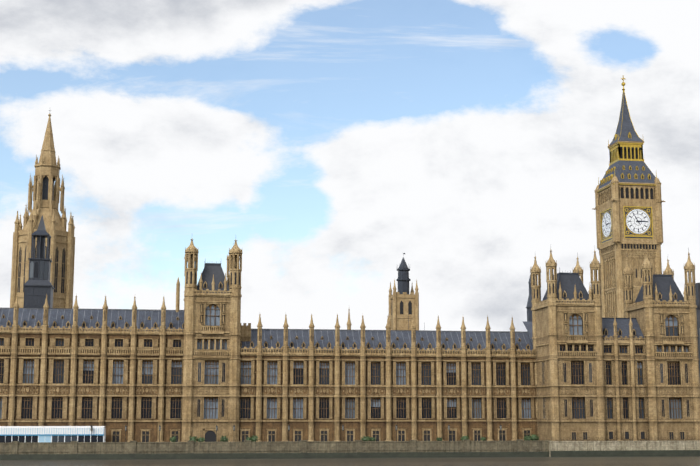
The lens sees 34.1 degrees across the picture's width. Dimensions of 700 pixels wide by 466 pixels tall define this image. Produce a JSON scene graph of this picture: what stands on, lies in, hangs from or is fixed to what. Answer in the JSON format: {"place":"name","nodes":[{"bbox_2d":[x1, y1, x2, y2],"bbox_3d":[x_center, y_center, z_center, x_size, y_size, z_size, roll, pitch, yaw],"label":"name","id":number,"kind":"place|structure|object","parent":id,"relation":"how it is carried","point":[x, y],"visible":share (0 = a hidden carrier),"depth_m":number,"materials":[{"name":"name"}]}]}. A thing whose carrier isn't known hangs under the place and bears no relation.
{"place":"outdoors","nodes":[
{"label":"outdoors","id":0,"kind":"place"},
{"bbox_2d":[10,114,654,329],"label":"background towers","id":1,"kind":"structure","parent":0,"point":[55,222],"depth_m":318.12,"materials":[{"name":"beige stone"}]},
{"bbox_2d":[0,296,694,441],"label":"palace walls","id":2,"kind":"structure","parent":0,"point":[265,426],"depth_m":235.53,"materials":[{"name":"beige stone"}]},
{"bbox_2d":[0,93,675,351],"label":"palace slate roofs","id":3,"kind":"structure","parent":2,"relation":"on","point":[625,122],"depth_m":242.74,"materials":[{"name":"grey stone"}]},
{"bbox_2d":[0,308,532,351],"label":"roof","id":4,"kind":"structure","parent":3,"relation":"on","point":[257,329],"depth_m":241.62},
{"bbox_2d":[0,261,689,442],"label":"windows","id":5,"kind":"structure","parent":2,"relation":"in","point":[115,412],"depth_m":235.24,"materials":[{"name":"grey glass"}]},
{"bbox_2d":[0,141,699,441],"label":"stone trim","id":6,"kind":"structure","parent":2,"relation":"attached to","point":[613,200],"depth_m":236.51,"materials":[{"name":"beige stone"}]},
{"bbox_2d":[197,265,683,303],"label":"palace tower roofs","id":7,"kind":"structure","parent":2,"relation":"on","point":[567,283],"depth_m":240.10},
{"bbox_2d":[0,456,699,465],"bbox_3d":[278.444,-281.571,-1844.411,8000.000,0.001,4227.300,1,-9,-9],"label":"river","id":8,"kind":"structure","parent":0,"point":[587,461],"depth_m":205.15,"materials":[{"name":"liquid"}]},
{"bbox_2d":[0,450,699,459],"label":"river wall wet band","id":9,"kind":"object","parent":8,"relation":"in","point":[631,453],"visible":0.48,"depth_m":225.34,"materials":[{"name":"stone"}]},
{"bbox_2d":[548,441,699,456],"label":"wall","id":10,"kind":"structure","parent":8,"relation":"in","point":[612,445],"depth_m":232.72,"materials":[{"name":"stone"}]},
{"bbox_2d":[0,0,699,331],"label":"sky","id":11,"kind":"structure","parent":0,"point":[334,141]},
{"bbox_2d":[23,305,677,418],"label":"palace window blinds","id":12,"kind":"object","parent":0,"point":[212,318],"visible":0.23,"depth_m":235.50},
{"bbox_2d":[23,176,688,342],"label":"palace ironwork","id":13,"kind":"object","parent":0,"point":[37,290],"visible":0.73,"depth_m":281.55,"materials":[{"name":"metal"}]},
{"bbox_2d":[601,207,652,242],"bbox_3d":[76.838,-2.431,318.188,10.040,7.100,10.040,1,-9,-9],"label":"clock dials","id":14,"kind":"object","parent":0,"point":[636,224],"visible":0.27,"depth_m":313.75,"materials":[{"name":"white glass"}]},
{"label":"land","id":15,"kind":"structure","parent":0,"visible":0},
{"bbox_2d":[0,439,550,453],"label":"river wall","id":16,"kind":"structure","parent":15,"relation":"on","point":[136,447],"depth_m":223.40,"materials":[{"name":"grey stone"}]},
{"bbox_2d":[3,135,694,441],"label":"palace recesses","id":17,"kind":"object","parent":15,"relation":"on","point":[210,435],"visible":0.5,"depth_m":239.59,"materials":[{"name":"brown stone"}]},
{"bbox_2d":[597,76,660,243],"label":"gilded trim","id":18,"kind":"structure","parent":17,"relation":"on","point":[614,156],"depth_m":319.45,"materials":[{"name":"gold metal"}]},
{"bbox_2d":[695,283,699,376],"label":"portcullis house","id":19,"kind":"structure","parent":15,"relation":"on","point":[697,288],"depth_m":363.22,"materials":[{"name":"grey"}]},
{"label":"terrace paving","id":20,"kind":"structure","parent":15,"relation":"on","visible":0},
{"bbox_2d":[0,426,105,441],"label":"marquee","id":21,"kind":"object","parent":20,"relation":"on","point":[46,428],"visible":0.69,"depth_m":220.02,"materials":[{"name":"white fabric"}]},
{"bbox_2d":[0,434,103,435],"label":"marquee roof","id":22,"kind":"structure","parent":21,"relation":"attached to","point":[47,434],"depth_m":219.38,"materials":[{"name":"blue"}]},
{"bbox_2d":[1,428,103,441],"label":"terrace marquee panels","id":23,"kind":"object","parent":21,"relation":"on","point":[44,438],"visible":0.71,"depth_m":219.44,"materials":[{"name":"white fabric"}]},
{"bbox_2d":[90,425,501,441],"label":"terrace lamp posts","id":24,"kind":"object","parent":20,"relation":"on","point":[91,429],"visible":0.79,"depth_m":223.60,"materials":[{"name":"metal"}]},
{"bbox_2d":[125,426,501,429],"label":"terrace lamp glass","id":25,"kind":"object","parent":24,"relation":"on","point":[289,428],"visible":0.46,"depth_m":226.00,"materials":[{"name":"glass"}]},
{"bbox_2d":[169,434,539,441],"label":"terrace shrubs","id":26,"kind":"object","parent":20,"relation":"on","point":[253,438],"visible":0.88,"depth_m":228.79,"materials":[{"name":"green plant"}]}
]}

